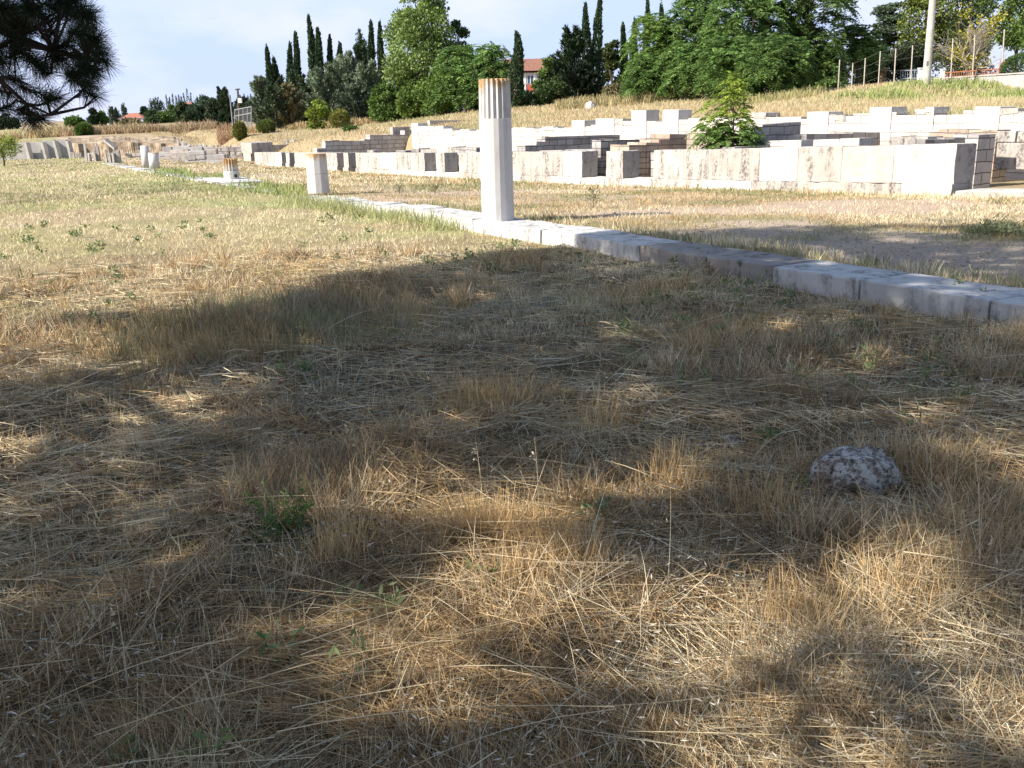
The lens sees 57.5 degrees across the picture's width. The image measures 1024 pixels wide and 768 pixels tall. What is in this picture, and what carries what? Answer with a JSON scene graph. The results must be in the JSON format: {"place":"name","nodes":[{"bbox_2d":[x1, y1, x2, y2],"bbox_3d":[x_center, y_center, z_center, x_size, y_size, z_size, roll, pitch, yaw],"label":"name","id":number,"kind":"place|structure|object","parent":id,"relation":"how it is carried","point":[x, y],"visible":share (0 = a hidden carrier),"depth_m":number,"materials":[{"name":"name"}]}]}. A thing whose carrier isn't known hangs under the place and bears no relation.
{"place":"outdoors","nodes":[
{"label":"outdoors","id":0,"kind":"place"},
{"bbox_2d":[0,85,1023,767],"bbox_3d":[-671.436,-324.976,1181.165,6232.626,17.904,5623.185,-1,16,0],"label":"ground","id":1,"kind":"structure","parent":0,"point":[834,243],"depth_m":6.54,"materials":[{"name":"beige plant"}]},
{"bbox_2d":[0,131,22,165],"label":"tree","id":2,"kind":"object","parent":1,"relation":"on","point":[6,147],"visible":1,"depth_m":63.70,"materials":[{"name":"green plant"}]},
{"bbox_2d":[0,140,73,159],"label":"concrete wall","id":3,"kind":"structure","parent":1,"relation":"on","point":[49,149],"depth_m":80.72,"materials":[{"name":"concrete"}]},
{"bbox_2d":[0,0,125,137],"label":"pine tree","id":4,"kind":"object","parent":1,"relation":"on","point":[18,26],"visible":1,"depth_m":5.27,"materials":[{"name":"green plant"}]},
{"bbox_2d":[68,135,181,156],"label":"stone wall","id":5,"kind":"structure","parent":1,"relation":"on","point":[124,145],"depth_m":87.56,"materials":[{"name":"beige stone"}]},
{"bbox_2d":[180,108,206,122],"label":"bush","id":6,"kind":"object","parent":1,"relation":"on","point":[192,114],"visible":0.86,"depth_m":185.60,"materials":[{"name":"green plant"}]},
{"bbox_2d":[204,97,218,121],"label":"broadleaf tree","id":7,"kind":"object","parent":1,"relation":"on","point":[211,111],"visible":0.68,"depth_m":181.12,"materials":[{"name":"green plant"}]},
{"bbox_2d":[215,85,237,116],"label":"conifer tree","id":8,"kind":"object","parent":1,"relation":"on","point":[223,102],"visible":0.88,"depth_m":152.07,"materials":[{"name":"green plant"}]},
{"bbox_2d":[203,176,262,183],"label":"stone slab","id":9,"kind":"structure","parent":1,"relation":"on","point":[219,179],"depth_m":32.22,"materials":[{"name":"stone"}]},
{"bbox_2d":[223,158,239,178],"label":"column","id":10,"kind":"structure","parent":9,"relation":"on","point":[230,169],"depth_m":32.57,"materials":[{"name":"stone"}]},
{"bbox_2d":[245,74,268,127],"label":"conifer tree","id":11,"kind":"object","parent":1,"relation":"on","point":[258,84],"visible":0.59,"depth_m":97.75,"materials":[{"name":"green plant"}]},
{"bbox_2d":[241,141,272,160],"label":"stone block","id":12,"kind":"structure","parent":1,"relation":"on","point":[248,149],"depth_m":65.11,"materials":[{"name":"beige stone"}]},
{"bbox_2d":[264,43,275,85],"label":"cypress tree","id":13,"kind":"object","parent":1,"relation":"on","point":[270,75],"visible":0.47,"depth_m":105.82,"materials":[{"name":"green plant"}]},
{"bbox_2d":[254,152,288,166],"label":"block wall","id":14,"kind":"structure","parent":1,"relation":"on","point":[272,158],"depth_m":60.49,"materials":[{"name":"beige stone"}]},
{"bbox_2d":[258,83,288,129],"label":"conifer tree","id":15,"kind":"object","parent":1,"relation":"on","point":[273,105],"visible":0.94,"depth_m":95.11,"materials":[{"name":"green plant"}]},
{"bbox_2d":[221,473,340,552],"bbox_3d":[-0.944,0.509,3.807,0.484,0.283,0.414,-1,16,0],"label":"green weed","id":16,"kind":"object","parent":1,"relation":"on","point":[286,521],"visible":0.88,"depth_m":3.78,"materials":[{"name":"green plant"}]},
{"bbox_2d":[277,82,312,125],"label":"conifer tree","id":17,"kind":"object","parent":1,"relation":"on","point":[295,107],"visible":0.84,"depth_m":96.13,"materials":[{"name":"green plant"}]},
{"bbox_2d":[292,30,301,76],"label":"cypress tree","id":18,"kind":"object","parent":1,"relation":"on","point":[296,63],"visible":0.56,"depth_m":105.48,"materials":[{"name":"green plant"}]},
{"bbox_2d":[144,165,466,232],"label":"kerb grass","id":19,"kind":"structure","parent":1,"relation":"on","point":[351,207],"depth_m":19.83,"materials":[{"name":"green plant"}]},
{"bbox_2d":[306,13,316,120],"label":"cypress tree","id":20,"kind":"object","parent":1,"relation":"on","point":[311,48],"visible":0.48,"depth_m":107.98,"materials":[{"name":"green plant"}]},
{"bbox_2d":[306,153,329,193],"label":"column","id":21,"kind":"structure","parent":1,"relation":"on","point":[317,174],"depth_m":24.34,"materials":[{"name":"stone"}]},
{"bbox_2d":[297,63,339,121],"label":"conifer tree","id":22,"kind":"object","parent":1,"relation":"on","point":[316,84],"visible":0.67,"depth_m":98.53,"materials":[{"name":"green plant"}]},
{"bbox_2d":[304,97,332,128],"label":"bush","id":23,"kind":"object","parent":1,"relation":"on","point":[319,110],"visible":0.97,"depth_m":90.60,"materials":[{"name":"green plant"}]},
{"bbox_2d":[314,27,324,118],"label":"cypress tree","id":24,"kind":"object","parent":1,"relation":"on","point":[319,58],"visible":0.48,"depth_m":107.25,"materials":[{"name":"green plant"}]},
{"bbox_2d":[294,152,345,170],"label":"block wall","id":25,"kind":"structure","parent":1,"relation":"on","point":[335,160],"depth_m":50.30,"materials":[{"name":"beige stone"}]},
{"bbox_2d":[320,49,356,117],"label":"conifer tree","id":26,"kind":"object","parent":1,"relation":"on","point":[345,67],"visible":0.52,"depth_m":98.92,"materials":[{"name":"green plant"}]},
{"bbox_2d":[328,108,350,127],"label":"bush","id":27,"kind":"object","parent":1,"relation":"on","point":[344,117],"visible":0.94,"depth_m":89.80,"materials":[{"name":"green plant"}]},
{"bbox_2d":[343,152,358,171],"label":"block wall","id":28,"kind":"structure","parent":1,"relation":"on","point":[349,161],"depth_m":47.91,"materials":[{"name":"beige stone"}]},
{"bbox_2d":[334,81,372,120],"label":"conifer tree","id":29,"kind":"object","parent":1,"relation":"on","point":[349,104],"visible":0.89,"depth_m":94.26,"materials":[{"name":"green plant"}]},
{"bbox_2d":[352,28,367,116],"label":"conifer tree","id":30,"kind":"object","parent":1,"relation":"on","point":[359,47],"visible":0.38,"depth_m":110.94,"materials":[{"name":"green plant"}]},
{"bbox_2d":[313,130,411,152],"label":"cross wall","id":31,"kind":"structure","parent":1,"relation":"on","point":[387,143],"depth_m":55.47,"materials":[{"name":"grey stone"}]},
{"bbox_2d":[337,59,390,118],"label":"tree","id":32,"kind":"object","parent":1,"relation":"on","point":[366,78],"visible":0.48,"depth_m":96.45,"materials":[{"name":"green plant"}]},
{"bbox_2d":[366,19,376,67],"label":"cypress tree","id":33,"kind":"object","parent":1,"relation":"on","point":[371,52],"visible":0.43,"depth_m":107.10,"materials":[{"name":"green plant"}]},
{"bbox_2d":[376,20,388,81],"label":"cypress tree","id":34,"kind":"object","parent":1,"relation":"on","point":[380,49],"visible":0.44,"depth_m":106.22,"materials":[{"name":"green plant"}]},
{"bbox_2d":[366,79,405,122],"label":"broadleaf tree","id":35,"kind":"object","parent":1,"relation":"on","point":[382,110],"visible":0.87,"depth_m":91.17,"materials":[{"name":"green plant"}]},
{"bbox_2d":[355,152,436,176],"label":"block wall","id":36,"kind":"structure","parent":1,"relation":"on","point":[413,163],"depth_m":42.16,"materials":[{"name":"beige stone"}]},
{"bbox_2d":[395,79,427,119],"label":"broadleaf tree","id":37,"kind":"object","parent":1,"relation":"on","point":[408,102],"visible":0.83,"depth_m":88.96,"materials":[{"name":"green plant"}]},
{"bbox_2d":[0,85,825,146],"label":"dry scrub","id":38,"kind":"object","parent":1,"relation":"on","point":[224,133],"visible":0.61,"depth_m":93.14,"materials":[{"name":"plant"}]},
{"bbox_2d":[380,0,463,115],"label":"poplar tree","id":39,"kind":"object","parent":1,"relation":"on","point":[416,32],"visible":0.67,"depth_m":90.22,"materials":[{"name":"green plant"}]},
{"bbox_2d":[414,69,462,115],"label":"broadleaf tree","id":40,"kind":"object","parent":1,"relation":"on","point":[446,107],"visible":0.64,"depth_m":84.85,"materials":[{"name":"green plant"}]},
{"bbox_2d":[435,152,458,177],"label":"block wall","id":41,"kind":"structure","parent":1,"relation":"on","point":[446,162],"depth_m":38.01,"materials":[{"name":"beige stone"}]},
{"bbox_2d":[427,44,485,112],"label":"tree of heaven","id":42,"kind":"object","parent":1,"relation":"on","point":[460,58],"visible":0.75,"depth_m":82.58,"materials":[{"name":"green plant"}]},
{"bbox_2d":[447,19,473,110],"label":"poplar tree","id":43,"kind":"object","parent":1,"relation":"on","point":[460,31],"visible":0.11,"depth_m":93.49,"materials":[{"name":"green plant"}]},
{"bbox_2d":[463,40,512,101],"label":"tree of heaven","id":44,"kind":"object","parent":1,"relation":"on","point":[489,58],"visible":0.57,"depth_m":80.72,"materials":[{"name":"green plant"}]},
{"bbox_2d":[0,237,1023,767],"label":"lying straw","id":45,"kind":"object","parent":1,"relation":"on","point":[380,633],"visible":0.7,"depth_m":3.40,"materials":[{"name":"beige plant"}]},
{"bbox_2d":[0,156,1023,383],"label":"lawn grass","id":46,"kind":"structure","parent":1,"relation":"on","point":[32,199],"depth_m":13.12,"materials":[{"name":"plant"}]},
{"bbox_2d":[0,261,1023,767],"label":"golden straw","id":47,"kind":"object","parent":1,"relation":"on","point":[464,515],"visible":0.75,"depth_m":3.58,"materials":[{"name":"beige plant"}]},
{"bbox_2d":[0,211,1023,767],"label":"weeds","id":48,"kind":"object","parent":1,"relation":"on","point":[398,593],"visible":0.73,"depth_m":6.11,"materials":[{"name":"green plant"}]},
{"bbox_2d":[506,30,525,106],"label":"cypress tree","id":49,"kind":"object","parent":1,"relation":"on","point":[516,75],"visible":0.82,"depth_m":79.30,"materials":[{"name":"green plant"}]},
{"bbox_2d":[494,58,544,96],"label":"house","id":50,"kind":"structure","parent":1,"relation":"on","point":[532,67],"depth_m":128.69,"materials":[{"name":"brown tile"}]},
{"bbox_2d":[513,89,537,107],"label":"bush","id":51,"kind":"object","parent":1,"relation":"on","point":[522,98],"visible":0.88,"depth_m":79.03,"materials":[{"name":"green plant"}]},
{"bbox_2d":[458,150,597,184],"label":"block wall","id":52,"kind":"structure","parent":1,"relation":"on","point":[574,167],"depth_m":30.97,"materials":[{"name":"beige stone"}]},
{"bbox_2d":[530,55,562,99],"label":"broadleaf tree","id":53,"kind":"object","parent":1,"relation":"on","point":[542,72],"visible":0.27,"depth_m":87.07,"materials":[{"name":"green plant"}]},
{"bbox_2d":[531,74,574,105],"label":"broadleaf tree","id":54,"kind":"object","parent":1,"relation":"on","point":[543,91],"visible":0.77,"depth_m":79.41,"materials":[{"name":"green plant"}]},
{"bbox_2d":[92,157,1023,287],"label":"terrace grass","id":55,"kind":"structure","parent":1,"relation":"on","point":[786,249],"depth_m":15.33,"materials":[{"name":"plant"}]},
{"bbox_2d":[102,163,1023,327],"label":"stone kerb","id":56,"kind":"structure","parent":1,"relation":"on","point":[922,292],"depth_m":9.30,"materials":[{"name":"stone"}]},
{"bbox_2d":[479,78,513,221],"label":"column","id":57,"kind":"structure","parent":56,"relation":"on","point":[497,192],"depth_m":14.08,"materials":[{"name":"stone"}]},
{"bbox_2d":[517,135,619,151],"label":"cross wall","id":58,"kind":"structure","parent":1,"relation":"on","point":[541,143],"depth_m":33.95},
{"bbox_2d":[547,24,593,98],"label":"conifer tree","id":59,"kind":"object","parent":1,"relation":"on","point":[573,44],"visible":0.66,"depth_m":80.76,"materials":[{"name":"green plant"}]},
{"bbox_2d":[558,58,602,100],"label":"broadleaf tree","id":60,"kind":"object","parent":1,"relation":"on","point":[579,79],"visible":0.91,"depth_m":77.38,"materials":[{"name":"green plant"}]},
{"bbox_2d":[151,73,1023,162],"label":"bank grass","id":61,"kind":"structure","parent":1,"relation":"on","point":[904,90],"depth_m":47.87,"materials":[{"name":"plant"}]},
{"bbox_2d":[581,2,593,96],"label":"cypress tree","id":62,"kind":"object","parent":1,"relation":"on","point":[585,24],"visible":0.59,"depth_m":82.54,"materials":[{"name":"green plant"}]},
{"bbox_2d":[591,0,606,95],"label":"cypress tree","id":63,"kind":"object","parent":1,"relation":"on","point":[597,62],"visible":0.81,"depth_m":82.83,"materials":[{"name":"green plant"}]},
{"bbox_2d":[601,39,619,84],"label":"broadleaf tree","id":64,"kind":"object","parent":1,"relation":"on","point":[611,56],"visible":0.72,"depth_m":86.48,"materials":[{"name":"green plant"}]},
{"bbox_2d":[592,138,649,176],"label":"cross wall","id":65,"kind":"structure","parent":1,"relation":"on","point":[601,147],"depth_m":29.85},
{"bbox_2d":[605,150,638,185],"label":"block wall","id":66,"kind":"structure","parent":1,"relation":"on","point":[622,164],"depth_m":27.48,"materials":[{"name":"beige stone"}]},
{"bbox_2d":[617,21,628,96],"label":"cypress tree","id":67,"kind":"object","parent":1,"relation":"on","point":[622,42],"visible":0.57,"depth_m":84.87,"materials":[{"name":"green plant"}]},
{"bbox_2d":[616,53,677,100],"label":"tree of heaven","id":68,"kind":"object","parent":1,"relation":"on","point":[639,78],"visible":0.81,"depth_m":65.69,"materials":[{"name":"green plant"}]},
{"bbox_2d":[610,134,686,176],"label":"stepped wall","id":69,"kind":"structure","parent":1,"relation":"on","point":[645,147],"depth_m":28.93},
{"bbox_2d":[618,11,695,84],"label":"tree of heaven","id":70,"kind":"object","parent":1,"relation":"on","point":[655,29],"visible":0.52,"depth_m":70.88,"materials":[{"name":"green plant"}]},
{"bbox_2d":[649,42,717,102],"bbox_3d":[12.008,-21.218,64.767,5.125,4.780,5.364,-1,16,0],"label":"tree of heaven","id":71,"kind":"object","parent":1,"relation":"on","point":[678,63],"visible":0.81,"depth_m":63.89,"materials":[{"name":"green plant"}]},
{"bbox_2d":[661,0,741,82],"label":"tree of heaven","id":72,"kind":"object","parent":1,"relation":"on","point":[695,17],"visible":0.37,"depth_m":69.70,"materials":[{"name":"green plant"}]},
{"bbox_2d":[411,106,1023,178],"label":"back retaining wall","id":73,"kind":"structure","parent":1,"relation":"on","point":[883,121],"depth_m":29.36,"materials":[{"name":"stone"}]},
{"bbox_2d":[687,67,766,148],"bbox_3d":[5.694,-6.709,24.602,2.375,3.082,2.167,-1,16,0],"label":"young tree","id":74,"kind":"object","parent":1,"relation":"on","point":[727,138],"visible":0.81,"depth_m":24.37,"materials":[{"name":"green plant"}]},
{"bbox_2d":[689,32,767,99],"bbox_3d":[14.343,-20.335,60.976,5.124,5.019,5.727,8,18,29],"label":"tree of heaven","id":75,"kind":"object","parent":1,"relation":"on","point":[721,55],"visible":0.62,"depth_m":59.94,"materials":[{"name":"green plant"}]},
{"bbox_2d":[694,0,811,94],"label":"tree of heaven","id":76,"kind":"object","parent":1,"relation":"on","point":[735,22],"visible":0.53,"depth_m":64.66,"materials":[{"name":"green plant"}]},
{"bbox_2d":[734,122,800,141],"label":"cross wall","id":77,"kind":"structure","parent":1,"relation":"on","point":[780,131],"depth_m":26.27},
{"bbox_2d":[732,29,821,95],"bbox_3d":[16.866,-19.858,58.851,5.328,4.884,5.925,14,22,43],"label":"tree of heaven","id":78,"kind":"object","parent":1,"relation":"on","point":[783,55],"visible":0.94,"depth_m":57.77,"materials":[{"name":"green plant"}]},
{"bbox_2d":[758,140,813,147],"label":"wall","id":79,"kind":"structure","parent":1,"relation":"on","point":[787,143],"depth_m":23.90,"materials":[{"name":"stone"}]},
{"bbox_2d":[754,0,863,86],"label":"tree of heaven","id":80,"kind":"object","parent":1,"relation":"on","point":[811,30],"visible":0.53,"depth_m":64.49,"materials":[{"name":"green plant"}]},
{"bbox_2d":[652,143,976,195],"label":"block wall","id":81,"kind":"structure","parent":1,"relation":"on","point":[945,168],"depth_m":20.65,"materials":[{"name":"beige stone"}]},
{"bbox_2d":[794,40,854,87],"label":"tree of heaven","id":82,"kind":"object","parent":1,"relation":"on","point":[824,69],"visible":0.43,"depth_m":65.47,"materials":[{"name":"green plant"}]},
{"bbox_2d":[813,74,848,89],"bbox_3d":[21.606,-20.179,62.916,2.140,1.478,2.366,-5,16,-12],"label":"shrub","id":83,"kind":"object","parent":1,"relation":"on","point":[831,81],"visible":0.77,"depth_m":62.52,"materials":[{"name":"green plant"}]},
{"bbox_2d":[793,132,879,145],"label":"cross wall","id":84,"kind":"structure","parent":1,"relation":"on","point":[874,135],"depth_m":25.75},
{"bbox_2d":[813,138,873,145],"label":"wall","id":85,"kind":"structure","parent":1,"relation":"on","point":[848,142],"depth_m":22.22,"materials":[{"name":"stone"}]},
{"bbox_2d":[807,446,902,498],"bbox_3d":[1.516,0.416,4.156,0.395,0.288,0.328,-1,16,0],"label":"rock","id":86,"kind":"object","parent":1,"relation":"on","point":[866,467],"visible":0.67,"depth_m":4.03,"materials":[{"name":"grey stone"}]},
{"bbox_2d":[839,24,890,85],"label":"tree of heaven","id":87,"kind":"object","parent":1,"relation":"on","point":[869,47],"visible":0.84,"depth_m":67.44,"materials":[{"name":"green plant"}]},
{"bbox_2d":[847,1,909,82],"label":"cedar tree","id":88,"kind":"object","parent":1,"relation":"on","point":[887,16],"visible":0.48,"depth_m":78.27,"materials":[{"name":"green plant"}]},
{"bbox_2d":[880,40,933,81],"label":"bush","id":89,"kind":"object","parent":1,"relation":"on","point":[902,63],"visible":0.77,"depth_m":71.60,"materials":[{"name":"green plant"}]},
{"bbox_2d":[838,29,1004,88],"bbox_3d":[25.369,-19.504,56.877,9.334,3.237,4.621,11,20,37],"label":"wire fence","id":90,"kind":"object","parent":1,"relation":"on","point":[952,39],"visible":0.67,"depth_m":57.87,"materials":[{"name":"metal"}]},
{"bbox_2d":[895,0,962,67],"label":"broadleaf tree","id":91,"kind":"object","parent":1,"relation":"on","point":[944,18],"visible":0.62,"depth_m":74.31,"materials":[{"name":"green plant"}]},
{"bbox_2d":[922,0,935,85],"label":"utility pole","id":92,"kind":"object","parent":1,"relation":"on","point":[927,63],"visible":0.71,"depth_m":47.09,"materials":[{"name":"concrete"}]},
{"bbox_2d":[905,137,964,144],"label":"cross wall","id":93,"kind":"structure","parent":1,"relation":"on","point":[941,140],"depth_m":19.69,"materials":[{"name":"grey stone"}]},
{"bbox_2d":[922,0,1002,74],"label":"broadleaf tree","id":94,"kind":"object","parent":1,"relation":"on","point":[983,8],"visible":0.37,"depth_m":79.26,"materials":[{"name":"green plant"}]},
{"bbox_2d":[931,32,997,77],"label":"bush","id":95,"kind":"object","parent":1,"relation":"on","point":[939,57],"visible":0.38,"depth_m":67.61,"materials":[{"name":"green plant"}]},
{"bbox_2d":[929,128,1010,182],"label":"cross wall","id":96,"kind":"structure","parent":1,"relation":"on","point":[998,175],"depth_m":21.93,"materials":[{"name":"stone"}]},
{"bbox_2d":[933,2,1011,74],"bbox_3d":[31.417,-23.533,64.256,5.256,5.157,3.631,8,18,29],"label":"bare tree","id":97,"kind":"object","parent":1,"relation":"on","point":[973,32],"visible":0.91,"depth_m":63.95,"materials":[{"name":"yellow plant"}]},
{"bbox_2d":[954,134,995,188],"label":"cross wall","id":98,"kind":"structure","parent":1,"relation":"on","point":[985,143],"depth_m":19.94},
{"bbox_2d":[934,72,1023,89],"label":"concrete wall","id":99,"kind":"structure","parent":1,"relation":"on","point":[1015,79],"depth_m":46.41,"materials":[{"name":"white concrete"}]},
{"bbox_2d":[946,213,1023,236],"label":"terrace shrub","id":100,"kind":"object","parent":1,"relation":"on","point":[999,227],"visible":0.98,"depth_m":11.68,"materials":[{"name":"green plant"}]},
{"bbox_2d":[955,188,1023,197],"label":"threshold slab","id":101,"kind":"structure","parent":1,"relation":"on","point":[996,191],"depth_m":17.69,"materials":[{"name":"stone"}]},
{"bbox_2d":[985,0,1023,72],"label":"broadleaf tree","id":102,"kind":"object","parent":1,"relation":"on","point":[1012,26],"visible":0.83,"depth_m":71.11,"materials":[{"name":"green plant"}]},
{"bbox_2d":[995,131,1023,169],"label":"block wall","id":103,"kind":"structure","parent":1,"relation":"on","point":[1010,152],"depth_m":20.45,"materials":[{"name":"stone"}]},
{"bbox_2d":[999,51,1023,73],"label":"bush","id":104,"kind":"object","parent":1,"relation":"on","point":[1016,58],"visible":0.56,"depth_m":47.27,"materials":[{"name":"green plant"}]},
{"bbox_2d":[0,0,1023,121],"label":"sky","id":105,"kind":"structure","parent":0,"point":[165,47],"materials":[{"name":"white"}]},
{"bbox_2d":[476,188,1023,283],"bbox_3d":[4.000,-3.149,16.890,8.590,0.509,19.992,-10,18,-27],"label":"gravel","id":106,"kind":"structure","parent":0,"point":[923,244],"depth_m":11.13,"materials":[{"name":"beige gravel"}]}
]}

